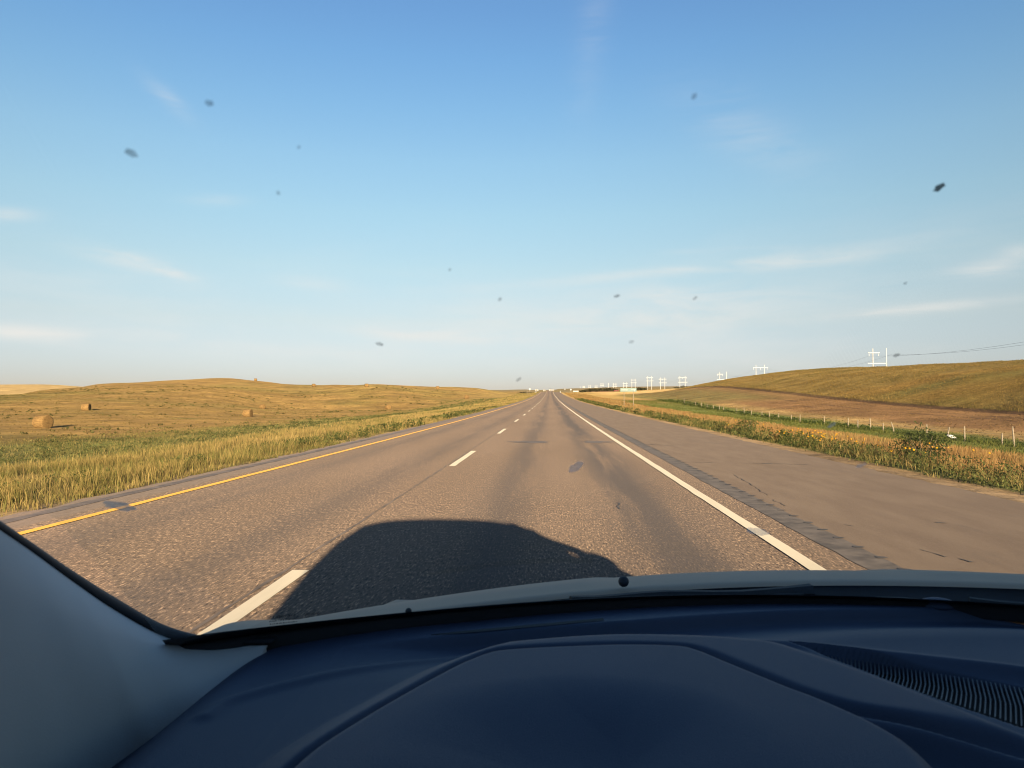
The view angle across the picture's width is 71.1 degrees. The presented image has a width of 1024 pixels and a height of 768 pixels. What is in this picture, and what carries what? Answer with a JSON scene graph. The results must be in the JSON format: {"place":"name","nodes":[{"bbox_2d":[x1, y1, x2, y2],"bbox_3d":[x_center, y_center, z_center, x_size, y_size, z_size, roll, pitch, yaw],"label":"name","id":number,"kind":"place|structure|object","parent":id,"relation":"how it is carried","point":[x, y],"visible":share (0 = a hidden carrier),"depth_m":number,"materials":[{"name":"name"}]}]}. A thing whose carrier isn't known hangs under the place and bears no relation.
{"place":"outdoors","nodes":[
{"label":"outdoors","id":0,"kind":"place"},
{"bbox_2d":[0,390,1023,633],"bbox_3d":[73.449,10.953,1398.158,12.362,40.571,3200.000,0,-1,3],"label":"road","id":1,"kind":"structure","parent":0,"point":[488,513],"depth_m":7.75,"materials":[{"name":"grey asphalt"}]},
{"bbox_2d":[0,392,539,522],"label":"road shoulder","id":2,"kind":"object","parent":1,"relation":"on","point":[88,502],"visible":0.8,"depth_m":10.97},
{"bbox_2d":[18,394,538,534],"bbox_3d":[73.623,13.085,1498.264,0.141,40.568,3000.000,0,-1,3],"label":"yellow edge line","id":3,"kind":"object","parent":1,"relation":"on","point":[78,518],"visible":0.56,"depth_m":10.17,"materials":[{"name":"paint"}]},
{"bbox_2d":[188,399,541,632],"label":"lane seam","id":4,"kind":"object","parent":1,"relation":"on","point":[250,592],"visible":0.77,"depth_m":5.71,"materials":[{"name":"grey asphalt"}]},
{"bbox_2d":[197,401,540,634],"bbox_3d":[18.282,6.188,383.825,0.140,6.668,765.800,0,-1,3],"label":"lane dashes","id":5,"kind":"object","parent":1,"relation":"on","point":[253,602],"visible":0.34,"depth_m":4.72,"materials":[{"name":"white paint"}]},
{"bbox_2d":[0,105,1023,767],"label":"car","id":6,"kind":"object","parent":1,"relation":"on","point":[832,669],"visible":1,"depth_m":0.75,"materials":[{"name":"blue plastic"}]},
{"bbox_2d":[507,441,611,442],"bbox_3d":[1.481,1.748,21.634,3.288,0.003,1.232,0,-1,-1],"label":"crack sealing","id":7,"kind":"object","parent":1,"relation":"on","point":[547,441],"visible":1,"depth_m":21.84,"materials":[{"name":"black asphalt"}]},
{"bbox_2d":[555,396,825,569],"bbox_3d":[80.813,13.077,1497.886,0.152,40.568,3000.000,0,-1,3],"label":"edge line","id":8,"kind":"object","parent":1,"relation":"on","point":[806,562],"visible":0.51,"depth_m":7.83,"materials":[{"name":"white paint"}]},
{"bbox_2d":[554,393,901,569],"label":"rumble strip","id":9,"kind":"object","parent":1,"relation":"on","point":[858,556],"visible":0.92,"depth_m":7.82,"materials":[{"name":"grey asphalt"}]},
{"bbox_2d":[509,444,971,561],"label":"oil stains","id":10,"kind":"object","parent":1,"relation":"on","point":[773,500],"visible":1,"depth_m":9.06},
{"bbox_2d":[580,411,911,569],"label":"rumble hollows","id":11,"kind":"object","parent":1,"relation":"on","point":[791,515],"visible":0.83,"depth_m":7.58,"materials":[{"name":"grey asphalt"}]},
{"bbox_2d":[0,360,1023,516],"bbox_3d":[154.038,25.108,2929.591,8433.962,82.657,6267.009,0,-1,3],"label":"ground","id":12,"kind":"structure","parent":0,"point":[251,386],"depth_m":138.57,"materials":[{"name":"plant"}]},
{"bbox_2d":[32,415,53,427],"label":"hay bale","id":13,"kind":"object","parent":12,"relation":"on","point":[42,421],"visible":0.98,"depth_m":84.42},
{"bbox_2d":[81,403,90,410],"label":"hay bale","id":14,"kind":"object","parent":12,"relation":"on","point":[86,407],"visible":1,"depth_m":154.37},
{"bbox_2d":[0,384,462,443],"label":"field tufts","id":15,"kind":"object","parent":12,"relation":"on","point":[264,416],"visible":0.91,"depth_m":197.00,"materials":[{"name":"yellow plant"}]},
{"bbox_2d":[242,409,252,416],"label":"hay bale","id":16,"kind":"object","parent":12,"relation":"on","point":[247,413],"visible":1,"depth_m":144.28},
{"bbox_2d":[0,398,510,494],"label":"ditch weeds","id":17,"kind":"object","parent":12,"relation":"on","point":[251,429],"visible":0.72,"depth_m":48.40,"materials":[{"name":"green plant"}]},
{"bbox_2d":[0,392,538,516],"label":"verge grass","id":18,"kind":"structure","parent":12,"relation":"on","point":[177,466],"depth_m":19.30,"materials":[{"name":"plant"}]},
{"bbox_2d":[620,388,635,404],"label":"guide sign","id":19,"kind":"object","parent":12,"relation":"on","point":[633,390],"visible":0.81,"depth_m":129.04,"materials":[{"name":"white metal"}]},
{"bbox_2d":[646,376,652,389],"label":"power pole","id":20,"kind":"object","parent":12,"relation":"on","point":[647,377],"visible":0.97,"depth_m":814.95,"materials":[{"name":"white wood"}]},
{"bbox_2d":[626,342,1020,384],"bbox_3d":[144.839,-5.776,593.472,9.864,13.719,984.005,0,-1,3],"label":"power line","id":21,"kind":"object","parent":20,"relation":"attached to","point":[867,356],"visible":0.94,"depth_m":223.72,"materials":[{"name":"grey metal"}]},
{"bbox_2d":[710,345,1018,381],"bbox_3d":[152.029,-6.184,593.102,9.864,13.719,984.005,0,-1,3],"label":"power line","id":22,"kind":"object","parent":20,"relation":"attached to","point":[888,355],"visible":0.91,"depth_m":228.03,"materials":[{"name":"grey metal"}]},
{"bbox_2d":[735,414,757,431],"bbox_3d":[10.641,1.853,32.484,1.038,1.007,0.931,0,-1,3],"label":"roadside bush","id":23,"kind":"object","parent":12,"relation":"on","point":[747,423],"visible":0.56,"depth_m":32.41,"materials":[{"name":"green plant"}]},
{"bbox_2d":[564,393,1023,485],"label":"tall roadside grass","id":24,"kind":"structure","parent":12,"relation":"on","point":[965,451],"depth_m":30.69,"materials":[{"name":"plant"}]},
{"bbox_2d":[575,398,1023,494],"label":"fence line greenery","id":25,"kind":"object","parent":12,"relation":"on","point":[915,462],"visible":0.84,"depth_m":27.24,"materials":[{"name":"green plant"}]},
{"bbox_2d":[637,359,1023,440],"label":"pasture grass","id":26,"kind":"structure","parent":12,"relation":"on","point":[845,386],"depth_m":148.06,"materials":[{"name":"plant"}]},
{"bbox_2d":[728,420,990,453],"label":"yellow wildflowers","id":27,"kind":"object","parent":12,"relation":"on","point":[856,441],"visible":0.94,"depth_m":22.27,"materials":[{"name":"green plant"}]},
{"bbox_2d":[868,348,886,365],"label":"power pole","id":28,"kind":"object","parent":12,"relation":"on","point":[872,352],"visible":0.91,"depth_m":243.77,"materials":[{"name":"white wood"}]},
{"bbox_2d":[888,421,956,458],"bbox_3d":[10.396,1.553,18.254,1.500,1.232,1.206,0,-1,3],"label":"roadside bush","id":29,"kind":"object","parent":12,"relation":"on","point":[915,439],"visible":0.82,"depth_m":18.17,"materials":[{"name":"green plant"}]},
{"bbox_2d":[1012,427,1014,445],"bbox_3d":[35.895,3.924,51.295,0.228,1.757,0.124,0,-1,3],"label":"fence post","id":30,"kind":"object","parent":12,"relation":"on","point":[1013,435],"visible":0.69,"depth_m":51.25,"materials":[{"name":"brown wood"}]},
{"bbox_2d":[689,401,1023,436],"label":"fence wire","id":31,"kind":"object","parent":30,"relation":"attached to","point":[878,423],"visible":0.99,"depth_m":68.44,"materials":[{"name":"grey metal"}]},
{"bbox_2d":[0,0,1023,389],"label":"sky","id":32,"kind":"structure","parent":0,"point":[470,190],"materials":[{"name":"blue"}]},
{"bbox_3d":[36.029,4.213,52.695,0.140,1.206,0.124,0,-1,3],"label":"fence post","id":33,"kind":"object","parent":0,"visible":0},
{"bbox_2d":[755,413,1023,441],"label":"fence wire","id":34,"kind":"object","parent":33,"relation":"attached to","point":[909,430],"visible":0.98,"depth_m":65.92,"materials":[{"name":"grey metal"}]}
]}

